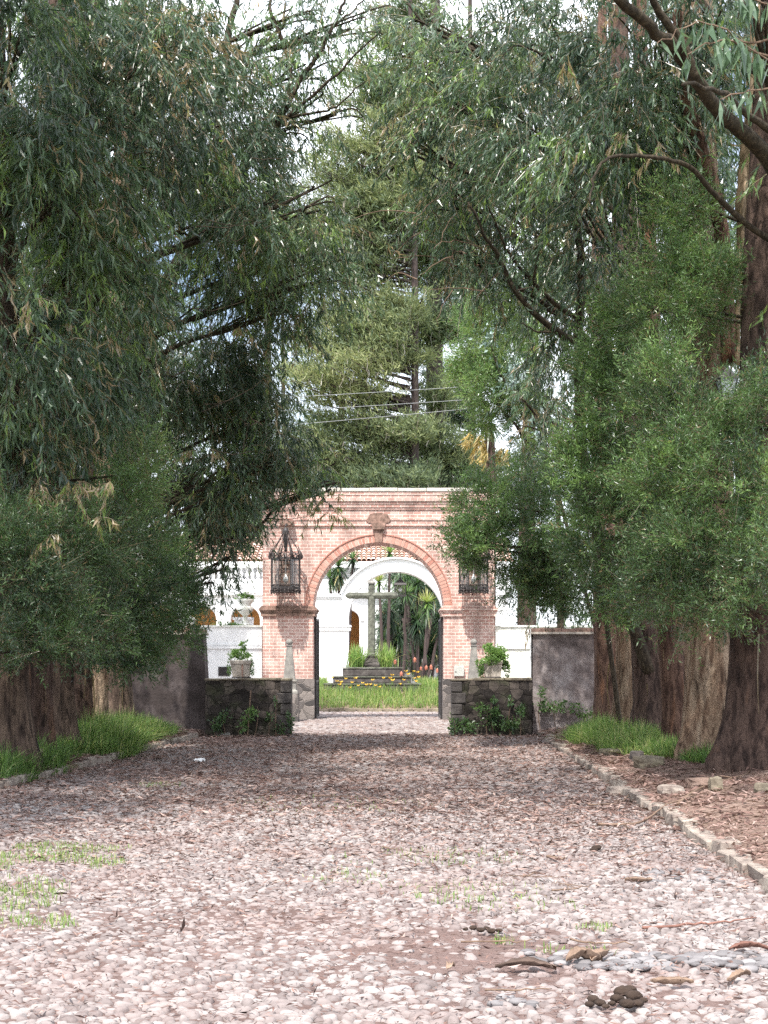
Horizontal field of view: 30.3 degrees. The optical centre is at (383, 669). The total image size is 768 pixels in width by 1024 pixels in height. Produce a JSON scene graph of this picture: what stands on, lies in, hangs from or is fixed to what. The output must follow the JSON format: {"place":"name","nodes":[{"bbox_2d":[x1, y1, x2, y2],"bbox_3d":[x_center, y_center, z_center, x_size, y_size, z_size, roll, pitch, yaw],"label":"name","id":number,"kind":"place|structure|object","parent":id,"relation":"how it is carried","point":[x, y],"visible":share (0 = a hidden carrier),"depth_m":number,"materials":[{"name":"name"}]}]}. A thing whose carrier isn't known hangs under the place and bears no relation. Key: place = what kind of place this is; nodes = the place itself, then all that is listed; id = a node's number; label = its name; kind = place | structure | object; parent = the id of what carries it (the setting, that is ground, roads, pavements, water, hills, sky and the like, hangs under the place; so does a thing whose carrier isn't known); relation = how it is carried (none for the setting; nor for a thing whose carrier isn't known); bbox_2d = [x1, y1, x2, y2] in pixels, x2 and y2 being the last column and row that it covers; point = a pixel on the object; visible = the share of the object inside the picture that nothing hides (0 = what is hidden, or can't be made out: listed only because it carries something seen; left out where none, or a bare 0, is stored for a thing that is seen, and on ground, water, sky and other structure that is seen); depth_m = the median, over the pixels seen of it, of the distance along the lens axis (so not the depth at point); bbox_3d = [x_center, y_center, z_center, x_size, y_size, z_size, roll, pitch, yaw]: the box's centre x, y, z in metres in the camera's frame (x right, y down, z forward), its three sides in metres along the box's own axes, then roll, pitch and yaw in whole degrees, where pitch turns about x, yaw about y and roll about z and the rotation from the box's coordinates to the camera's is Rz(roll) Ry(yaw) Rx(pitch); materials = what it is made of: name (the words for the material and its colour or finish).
{"place":"outdoors","nodes":[
{"label":"outdoors","id":0,"kind":"place"},
{"bbox_2d":[66,729,204,771],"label":"verge","id":1,"kind":"structure","parent":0,"point":[199,734],"depth_m":21.21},
{"bbox_2d":[0,457,172,688],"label":"wattle tree","id":2,"kind":"object","parent":1,"relation":"on","point":[20,536],"visible":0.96,"depth_m":17.63,"materials":[{"name":"green plant"}]},
{"bbox_2d":[0,0,184,772],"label":"eucalyptus tree","id":3,"kind":"object","parent":1,"relation":"on","point":[57,148],"visible":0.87,"depth_m":18.61,"materials":[{"name":"green plant"}]},
{"bbox_2d":[0,704,185,784],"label":"verge grass","id":4,"kind":"structure","parent":1,"relation":"on","point":[114,733],"depth_m":23.46,"materials":[{"name":"green plant"}]},
{"bbox_2d":[26,402,188,545],"bbox_3d":[-4.626,-2.182,20.478,4.647,7.350,2.147,0,0,26],"label":"wattle tree","id":5,"kind":"object","parent":1,"relation":"on","point":[130,473],"visible":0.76,"depth_m":19.47,"materials":[{"name":"green plant"}]},
{"bbox_2d":[63,492,223,694],"bbox_3d":[-3.696,-0.668,23.598,4.775,4.359,5.209,0,0,-41],"label":"wattle tree","id":6,"kind":"object","parent":1,"relation":"on","point":[168,583],"visible":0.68,"depth_m":22.75,"materials":[{"name":"green plant"}]},
{"bbox_2d":[7,0,288,751],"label":"eucalyptus tree","id":7,"kind":"object","parent":1,"relation":"on","point":[138,27],"visible":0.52,"depth_m":20.40,"materials":[{"name":"green plant"}]},
{"bbox_2d":[92,0,349,718],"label":"eucalyptus tree","id":8,"kind":"object","parent":1,"relation":"on","point":[225,489],"visible":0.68,"depth_m":26.39,"materials":[{"name":"green plant"}]},
{"bbox_2d":[53,0,403,751],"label":"eucalyptus tree","id":9,"kind":"object","parent":1,"relation":"on","point":[237,204],"visible":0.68,"depth_m":22.76,"materials":[{"name":"green plant"}]},
{"bbox_2d":[108,65,355,716],"bbox_3d":[-4.765,-6.656,28.436,8.404,16.557,4.712,0,0,0],"label":"eucalyptus tree","id":10,"kind":"object","parent":1,"relation":"on","point":[117,697],"visible":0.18,"depth_m":28.34,"materials":[{"name":"green plant"}]},
{"bbox_2d":[143,535,509,682],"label":"white building","id":11,"kind":"structure","parent":0,"point":[359,628],"depth_m":70.00,"materials":[{"name":"paint"}]},
{"bbox_2d":[292,710,450,734],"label":"cobblestones","id":12,"kind":"structure","parent":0,"point":[315,727],"depth_m":38.80,"materials":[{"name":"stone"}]},
{"bbox_2d":[5,0,748,626],"label":"sky","id":13,"kind":"structure","parent":0,"point":[225,6],"materials":[{"name":"white"}]},
{"bbox_2d":[319,676,437,709],"bbox_3d":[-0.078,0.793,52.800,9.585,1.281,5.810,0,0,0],"label":"grass","id":14,"kind":"structure","parent":0,"point":[431,683],"depth_m":51.18,"materials":[{"name":"green plant"}]},
{"bbox_2d":[323,577,420,691],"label":"stone cross","id":15,"kind":"object","parent":14,"relation":"on","point":[377,673],"visible":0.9,"depth_m":52.71,"materials":[{"name":"grey stone"}]},
{"bbox_2d":[343,642,376,666],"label":"grass clump","id":16,"kind":"object","parent":15,"relation":"on","point":[355,659],"visible":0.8,"depth_m":53.21,"materials":[{"name":"green plant"}]},
{"bbox_2d":[369,640,398,666],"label":"grass clump","id":17,"kind":"object","parent":15,"relation":"on","point":[385,657],"visible":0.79,"depth_m":53.46,"materials":[{"name":"green plant"}]},
{"bbox_2d":[0,734,767,1023],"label":"road","id":18,"kind":"structure","parent":0,"point":[455,958],"depth_m":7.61,"materials":[{"name":"grey stone"}]},
{"bbox_2d":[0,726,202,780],"bbox_3d":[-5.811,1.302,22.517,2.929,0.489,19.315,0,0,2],"label":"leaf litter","id":19,"kind":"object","parent":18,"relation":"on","point":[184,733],"visible":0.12,"depth_m":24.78,"materials":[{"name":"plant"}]},
{"bbox_2d":[204,678,292,736],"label":"stone wall","id":20,"kind":"structure","parent":18,"relation":"on","point":[232,695],"depth_m":31.60,"materials":[{"name":"grey stone"}]},
{"bbox_2d":[227,639,254,677],"bbox_3d":[-3.229,-0.253,31.917,0.665,0.881,0.552,0,0,0],"label":"flower pot","id":21,"kind":"object","parent":20,"relation":"on","point":[240,668],"visible":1,"depth_m":31.76,"materials":[{"name":"stone"}]},
{"bbox_2d":[236,690,259,736],"bbox_3d":[-3.000,0.982,31.399,0.492,1.049,0.460,0,0,-30],"label":"creeper","id":22,"kind":"object","parent":20,"relation":"attached to","point":[250,714],"visible":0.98,"depth_m":31.41,"materials":[{"name":"green plant"}]},
{"bbox_2d":[207,696,295,735],"bbox_3d":[-2.954,1.040,31.492,1.973,0.935,0.451,0,0,0],"label":"creeper","id":23,"kind":"object","parent":20,"relation":"attached to","point":[219,725],"visible":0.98,"depth_m":31.47,"materials":[{"name":"green plant"}]},
{"bbox_2d":[0,781,617,953],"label":"road grass","id":24,"kind":"structure","parent":18,"relation":"on","point":[63,918],"depth_m":9.67,"materials":[{"name":"green plant"}]},
{"bbox_2d":[0,734,638,811],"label":"cobblestones","id":25,"kind":"structure","parent":18,"relation":"on","point":[139,793],"depth_m":19.30,"materials":[{"name":"stone"}]},
{"bbox_2d":[449,677,531,735],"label":"stone wall","id":26,"kind":"structure","parent":25,"relation":"on","point":[466,694],"depth_m":31.60,"materials":[{"name":"grey stone"}]},
{"bbox_2d":[468,639,478,678],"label":"stone obelisk","id":27,"kind":"object","parent":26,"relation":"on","point":[473,670],"visible":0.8,"depth_m":40.49,"materials":[{"name":"grey stone"}]},
{"bbox_2d":[447,695,525,735],"bbox_3d":[2.274,1.038,31.458,1.776,1.003,0.434,0,0,2],"label":"creeper","id":28,"kind":"object","parent":26,"relation":"attached to","point":[496,712],"visible":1,"depth_m":31.46,"materials":[{"name":"green plant"}]},
{"bbox_2d":[475,642,510,677],"bbox_3d":[2.441,-0.176,31.935,0.831,0.899,0.698,0,0,0],"label":"flower pot","id":29,"kind":"object","parent":26,"relation":"on","point":[493,663],"visible":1,"depth_m":31.77,"materials":[{"name":"stone"}]},
{"bbox_2d":[0,784,767,1023],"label":"leaf crumbs","id":30,"kind":"object","parent":18,"relation":"on","point":[312,792],"visible":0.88,"depth_m":11.04,"materials":[{"name":"brown plant"}]},
{"bbox_2d":[0,799,767,1007],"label":"pebbles","id":31,"kind":"object","parent":18,"relation":"on","point":[721,958],"visible":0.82,"depth_m":7.23,"materials":[{"name":"grey stone"}]},
{"bbox_2d":[565,946,602,960],"bbox_3d":[1.007,1.441,7.176,0.200,0.075,0.087,0,0,-21],"label":"bark slab","id":32,"kind":"object","parent":31,"relation":"on","point":[576,952],"depth_m":7.16,"materials":[{"name":"beige wood"}]},
{"bbox_2d":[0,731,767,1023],"bbox_3d":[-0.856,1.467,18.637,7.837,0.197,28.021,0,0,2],"label":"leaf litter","id":33,"kind":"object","parent":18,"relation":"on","point":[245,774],"visible":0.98,"depth_m":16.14,"materials":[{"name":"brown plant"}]},
{"bbox_2d":[463,925,502,933],"bbox_3d":[0.564,1.470,8.027,0.223,0.031,0.104,0,0,24],"label":"dung heap","id":34,"kind":"object","parent":18,"relation":"on","point":[483,929],"visible":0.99,"depth_m":7.99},
{"bbox_2d":[495,956,555,969],"bbox_3d":[0.697,1.446,6.973,0.300,0.053,0.077,0,0,0],"label":"bark slab","id":35,"kind":"object","parent":18,"relation":"on","point":[530,961],"depth_m":6.95,"materials":[{"name":"brown wood"}]},
{"bbox_2d":[585,995,609,1008],"bbox_3d":[0.927,1.455,6.206,0.107,0.036,0.151,0,0,0],"label":"dung heap","id":36,"kind":"object","parent":18,"relation":"on","point":[593,1000],"visible":1,"depth_m":6.18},
{"bbox_2d":[607,985,647,1008],"bbox_3d":[1.097,1.451,6.312,0.165,0.059,0.351,0,0,17],"label":"dung heap","id":37,"kind":"object","parent":18,"relation":"on","point":[634,996],"visible":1,"depth_m":6.26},
{"bbox_2d":[598,795,696,825],"bbox_3d":[2.712,1.384,13.964,0.227,0.168,1.959,0,0,40],"label":"fallen stick","id":38,"kind":"object","parent":18,"relation":"on","point":[638,822],"visible":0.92,"depth_m":13.53,"materials":[{"name":"brown wood"}]},
{"bbox_2d":[537,731,767,893],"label":"kerb","id":39,"kind":"structure","parent":18,"relation":"on","point":[754,871],"depth_m":12.72,"materials":[{"name":"stone"}]},
{"bbox_2d":[650,976,693,984],"bbox_3d":[1.350,1.456,6.636,0.200,0.039,0.028,0,0,10],"label":"bark slab","id":40,"kind":"object","parent":18,"relation":"on","point":[672,980],"depth_m":6.63,"materials":[{"name":"beige wood"}]},
{"bbox_2d":[642,917,756,928],"bbox_3d":[1.859,1.474,8.239,0.797,0.030,0.081,0,0,-22],"label":"bark ribbon","id":41,"kind":"object","parent":18,"relation":"on","point":[674,926],"visible":1,"depth_m":8.19,"materials":[{"name":"brown wood"}]},
{"bbox_2d":[727,968,750,980],"bbox_3d":[1.700,1.458,6.776,0.159,0.053,0.032,0,0,-41],"label":"bark slab","id":42,"kind":"object","parent":18,"relation":"on","point":[739,972],"depth_m":6.77,"materials":[{"name":"beige wood"}]},
{"bbox_2d":[728,941,767,949],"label":"bark slab","id":43,"kind":"object","parent":18,"relation":"on","point":[743,944],"depth_m":7.49,"materials":[{"name":"brown wood"}]},
{"bbox_2d":[553,710,713,763],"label":"verge grass","id":44,"kind":"structure","parent":0,"point":[604,732],"depth_m":23.00,"materials":[{"name":"green plant"}]},
{"bbox_2d":[537,724,767,877],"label":"verge","id":45,"kind":"structure","parent":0,"point":[735,804],"depth_m":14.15,"materials":[{"name":"brown plant"}]},
{"bbox_2d":[343,0,660,730],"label":"eucalyptus tree","id":46,"kind":"object","parent":45,"relation":"on","point":[646,687],"visible":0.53,"depth_m":23.81,"materials":[{"name":"green plant"}]},
{"bbox_2d":[352,0,669,724],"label":"eucalyptus tree","id":47,"kind":"object","parent":45,"relation":"on","point":[486,266],"visible":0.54,"depth_m":25.25,"materials":[{"name":"green plant"}]},
{"bbox_2d":[425,438,620,637],"bbox_3d":[3.260,-1.554,27.602,6.445,6.048,3.621,0,0,-32],"label":"wattle tree","id":48,"kind":"object","parent":45,"relation":"on","point":[533,574],"visible":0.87,"depth_m":26.46,"materials":[{"name":"green plant"}]},
{"bbox_2d":[468,307,593,629],"bbox_3d":[3.650,-3.487,32.020,3.536,9.402,1.547,0,0,0],"label":"young gum","id":49,"kind":"object","parent":45,"relation":"on","point":[506,374],"visible":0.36,"depth_m":31.85,"materials":[{"name":"green plant"}]},
{"bbox_2d":[479,0,616,719],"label":"eucalyptus tree","id":50,"kind":"object","parent":45,"relation":"on","point":[601,657],"visible":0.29,"depth_m":29.30,"materials":[{"name":"green plant"}]},
{"bbox_2d":[415,0,684,740],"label":"eucalyptus tree","id":51,"kind":"object","parent":45,"relation":"on","point":[672,685],"visible":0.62,"depth_m":22.02,"materials":[{"name":"green plant"}]},
{"bbox_2d":[563,372,622,724],"bbox_3d":[3.734,-2.285,25.656,1.045,6.984,1.494,0,0,25],"label":"young gum","id":52,"kind":"object","parent":45,"relation":"on","point":[614,680],"visible":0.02,"depth_m":25.76,"materials":[{"name":"brown plant"}]},
{"bbox_2d":[432,0,760,758],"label":"eucalyptus tree","id":53,"kind":"object","parent":45,"relation":"on","point":[705,685],"visible":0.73,"depth_m":19.38,"materials":[{"name":"green plant"}]},
{"bbox_2d":[606,786,625,795],"bbox_3d":[2.775,1.477,16.895,0.257,0.192,0.287,0,0,0],"label":"boulder","id":54,"kind":"object","parent":45,"relation":"on","point":[615,790],"visible":0.45,"depth_m":16.78,"materials":[{"name":"stone"}]},
{"bbox_2d":[598,748,636,755],"bbox_3d":[3.727,1.333,22.496,0.468,0.184,0.682,0,0,-19],"label":"boulder","id":55,"kind":"object","parent":45,"relation":"on","point":[606,752],"visible":0.45,"depth_m":22.34,"materials":[{"name":"stone"}]},
{"bbox_2d":[529,258,733,643],"bbox_3d":[4.247,-2.239,21.699,4.524,7.436,3.158,0,0,-39],"label":"wattle tree","id":56,"kind":"object","parent":45,"relation":"on","point":[585,363],"visible":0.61,"depth_m":20.99,"materials":[{"name":"green plant"}]},
{"bbox_2d":[632,755,664,768],"bbox_3d":[3.611,1.280,19.285,0.416,0.232,0.387,0,0,0],"label":"boulder","id":57,"kind":"object","parent":45,"relation":"on","point":[642,761],"visible":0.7,"depth_m":19.13,"materials":[{"name":"stone"}]},
{"bbox_2d":[555,0,767,772],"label":"eucalyptus tree","id":58,"kind":"object","parent":45,"relation":"on","point":[740,743],"visible":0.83,"depth_m":17.67,"materials":[{"name":"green plant"}]},
{"bbox_2d":[657,784,684,793],"bbox_3d":[3.151,1.339,15.595,0.288,0.160,0.227,0,0,0],"label":"boulder","id":59,"kind":"object","parent":45,"relation":"on","point":[665,788],"visible":0.55,"depth_m":15.49,"materials":[{"name":"stone"}]},
{"bbox_2d":[593,144,755,381],"bbox_3d":[4.471,-3.250,19.157,3.952,9.350,2.906,0,0,-41],"label":"wattle tree","id":60,"kind":"object","parent":45,"relation":"on","point":[686,268],"visible":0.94,"depth_m":18.49,"materials":[{"name":"green plant"}]},
{"bbox_2d":[588,316,767,668],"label":"wattle tree","id":61,"kind":"object","parent":45,"relation":"on","point":[663,540],"visible":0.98,"depth_m":16.64,"materials":[{"name":"green plant"}]},
{"bbox_2d":[684,777,708,788],"bbox_3d":[3.611,1.308,16.033,0.419,0.176,0.449,0,0,0],"label":"boulder","id":62,"kind":"object","parent":45,"relation":"on","point":[694,782],"visible":0.41,"depth_m":15.85,"materials":[{"name":"grey stone"}]},
{"bbox_2d":[676,771,750,804],"bbox_3d":[3.904,1.240,16.541,0.435,0.233,5.082,0,0,27],"label":"fallen stick","id":63,"kind":"object","parent":45,"relation":"on","point":[689,794],"visible":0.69,"depth_m":15.55,"materials":[{"name":"brown wood"}]},
{"bbox_2d":[708,776,722,790],"bbox_3d":[3.664,1.284,15.657,0.152,0.207,0.226,0,0,0],"label":"boulder","id":64,"kind":"object","parent":45,"relation":"on","point":[715,781],"visible":0.69,"depth_m":15.56,"materials":[{"name":"stone"}]},
{"bbox_2d":[715,369,739,631],"bbox_3d":[4.197,-1.183,17.309,0.287,4.765,1.338,0,0,14],"label":"street lamp","id":65,"kind":"object","parent":45,"relation":"on","point":[719,379],"visible":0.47,"depth_m":16.74,"materials":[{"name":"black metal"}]},
{"bbox_2d":[754,782,767,793],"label":"boulder","id":66,"kind":"object","parent":45,"relation":"on","point":[759,786],"visible":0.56,"depth_m":14.95,"materials":[{"name":"stone"}]},
{"label":"courtyard","id":67,"kind":"structure","parent":0,"visible":0},
{"bbox_2d":[4,0,177,382],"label":"background tree","id":68,"kind":"object","parent":67,"relation":"on","point":[17,18],"visible":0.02,"depth_m":34.00,"materials":[{"name":"green plant"}]},
{"bbox_2d":[12,0,236,539],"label":"background tree","id":69,"kind":"object","parent":67,"relation":"on","point":[159,262],"visible":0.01,"depth_m":37.86,"materials":[{"name":"green plant"}]},
{"bbox_2d":[132,628,208,732],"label":"plaster wall","id":70,"kind":"structure","parent":67,"relation":"on","point":[180,700],"depth_m":32.30,"materials":[{"name":"paint"}]},
{"bbox_2d":[198,625,262,677],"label":"side wall","id":71,"kind":"structure","parent":67,"relation":"on","point":[223,640],"depth_m":42.20,"materials":[{"name":"white paint"}]},
{"bbox_2d":[234,591,255,624],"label":"stone urn","id":72,"kind":"object","parent":71,"relation":"on","point":[247,600],"visible":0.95,"depth_m":42.27,"materials":[{"name":"white stone"}]},
{"bbox_2d":[283,639,298,721],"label":"stone obelisk","id":73,"kind":"object","parent":67,"relation":"on","point":[289,670],"visible":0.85,"depth_m":40.45,"materials":[{"name":"grey stone"}]},
{"bbox_2d":[321,550,364,648],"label":"tree","id":74,"kind":"object","parent":67,"relation":"on","point":[336,579],"visible":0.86,"depth_m":63.61,"materials":[{"name":"green plant"}]},
{"bbox_2d":[269,0,467,488],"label":"conifer tree","id":75,"kind":"object","parent":67,"relation":"on","point":[381,441],"visible":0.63,"depth_m":82.61,"materials":[{"name":"green plant"}]},
{"bbox_2d":[258,488,498,719],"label":"brick gateway","id":76,"kind":"object","parent":67,"relation":"on","point":[403,519],"visible":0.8,"depth_m":42.00,"materials":[{"name":"brick"}]},
{"bbox_2d":[268,527,302,594],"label":"hanging lantern","id":77,"kind":"object","parent":76,"relation":"hanging from","point":[285,588],"visible":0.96,"depth_m":41.32,"materials":[{"name":"black metal"}]},
{"bbox_2d":[314,617,318,717],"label":"gate leaf","id":78,"kind":"object","parent":76,"relation":"attached to","point":[316,649],"visible":1,"depth_m":42.91,"materials":[{"name":"black metal"}]},
{"bbox_2d":[438,617,442,717],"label":"gate leaf","id":79,"kind":"object","parent":76,"relation":"attached to","point":[440,649],"visible":1,"depth_m":43.05,"materials":[{"name":"black metal"}]},
{"bbox_2d":[456,550,490,594],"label":"hanging lantern","id":80,"kind":"object","parent":76,"relation":"hanging from","point":[468,588],"visible":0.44,"depth_m":41.25,"materials":[{"name":"black metal"}]},
{"bbox_2d":[319,708,437,711],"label":"bed kerb","id":81,"kind":"structure","parent":67,"relation":"on","point":[377,710],"depth_m":50.12,"materials":[{"name":"stone"}]},
{"bbox_2d":[374,546,397,651],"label":"yucca plant","id":82,"kind":"object","parent":67,"relation":"on","point":[389,550],"visible":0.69,"depth_m":62.13,"materials":[{"name":"green plant"}]},
{"bbox_2d":[375,578,416,675],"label":"yucca plant","id":83,"kind":"object","parent":67,"relation":"on","point":[399,641],"visible":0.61,"depth_m":62.92,"materials":[{"name":"green plant"}]},
{"bbox_2d":[375,561,439,681],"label":"garden tree","id":84,"kind":"object","parent":67,"relation":"on","point":[395,577],"visible":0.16,"depth_m":67.61,"materials":[{"name":"green plant"}]},
{"bbox_2d":[315,557,503,682],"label":"white arch","id":85,"kind":"structure","parent":67,"relation":"on","point":[333,618],"depth_m":58.00,"materials":[{"name":"paint"}]},
{"bbox_2d":[397,573,440,682],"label":"yucca plant","id":86,"kind":"object","parent":67,"relation":"on","point":[416,633],"visible":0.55,"depth_m":65.46,"materials":[{"name":"green plant"}]},
{"bbox_2d":[406,627,437,677],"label":"yucca plant","id":87,"kind":"object","parent":67,"relation":"on","point":[421,647],"visible":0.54,"depth_m":66.17,"materials":[{"name":"green plant"}]},
{"bbox_2d":[416,590,436,676],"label":"yucca plant","id":88,"kind":"object","parent":67,"relation":"on","point":[426,615],"visible":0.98,"depth_m":61.48,"materials":[{"name":"green plant"}]},
{"bbox_2d":[338,0,517,487],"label":"conifer tree","id":89,"kind":"object","parent":67,"relation":"on","point":[434,335],"visible":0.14,"depth_m":86.68,"materials":[{"name":"green plant"}]},
{"bbox_2d":[458,405,508,624],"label":"palm tree","id":90,"kind":"object","parent":67,"relation":"on","point":[487,447],"visible":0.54,"depth_m":45.89,"materials":[{"name":"yellow plant"}]},
{"bbox_2d":[435,282,563,628],"bbox_3d":[2.799,-3.574,33.213,3.231,10.847,3.765,0,0,0],"label":"wattle tree","id":91,"kind":"object","parent":67,"relation":"on","point":[481,367],"visible":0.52,"depth_m":32.83,"materials":[{"name":"green plant"}]},
{"bbox_2d":[424,14,611,624],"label":"background tree","id":92,"kind":"object","parent":67,"relation":"on","point":[526,613],"visible":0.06,"depth_m":43.83,"materials":[{"name":"green plant"}]},
{"bbox_2d":[494,625,590,677],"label":"side wall","id":93,"kind":"structure","parent":67,"relation":"on","point":[511,639],"depth_m":42.20,"materials":[{"name":"white paint"}]},
{"bbox_2d":[528,628,593,734],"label":"plaster wall","id":94,"kind":"structure","parent":67,"relation":"on","point":[562,663],"depth_m":32.30,"materials":[{"name":"paint"}]},
{"bbox_2d":[533,685,592,729],"bbox_3d":[4.226,0.921,32.090,1.764,1.162,0.430,0,0,0],"label":"creeper","id":95,"kind":"object","parent":94,"relation":"attached to","point":[544,710],"visible":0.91,"depth_m":32.08,"materials":[{"name":"green plant"}]},
{"bbox_2d":[490,0,739,649],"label":"background tree","id":96,"kind":"object","parent":67,"relation":"on","point":[594,23],"visible":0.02,"depth_m":37.44,"materials":[{"name":"green plant"}]},
{"bbox_2d":[647,0,751,500],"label":"background tree","id":97,"kind":"object","parent":67,"relation":"on","point":[732,173],"visible":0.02,"depth_m":33.19,"materials":[{"name":"green plant"}]},
{"label":"ground","id":98,"kind":"structure","parent":0,"visible":0},
{"bbox_2d":[0,732,197,788],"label":"kerb","id":99,"kind":"structure","parent":98,"relation":"on","point":[91,761],"depth_m":21.90,"materials":[{"name":"stone"}]},
{"bbox_2d":[57,0,423,728],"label":"eucalyptus tree","id":100,"kind":"object","parent":98,"relation":"on","point":[227,358],"visible":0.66,"depth_m":24.69,"materials":[{"name":"green plant"}]},
{"bbox_2d":[205,163,323,561],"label":"conifer tree","id":101,"kind":"object","parent":98,"relation":"on","point":[295,220],"visible":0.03,"depth_m":103.04,"materials":[{"name":"green plant"}]},
{"bbox_2d":[255,289,354,561],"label":"conifer tree","id":102,"kind":"object","parent":98,"relation":"on","point":[307,441],"depth_m":97.46,"materials":[{"name":"green plant"}]},
{"bbox_2d":[388,0,531,496],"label":"conifer tree","id":103,"kind":"object","parent":98,"relation":"on","point":[458,418],"visible":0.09,"depth_m":101.31,"materials":[{"name":"green plant"}]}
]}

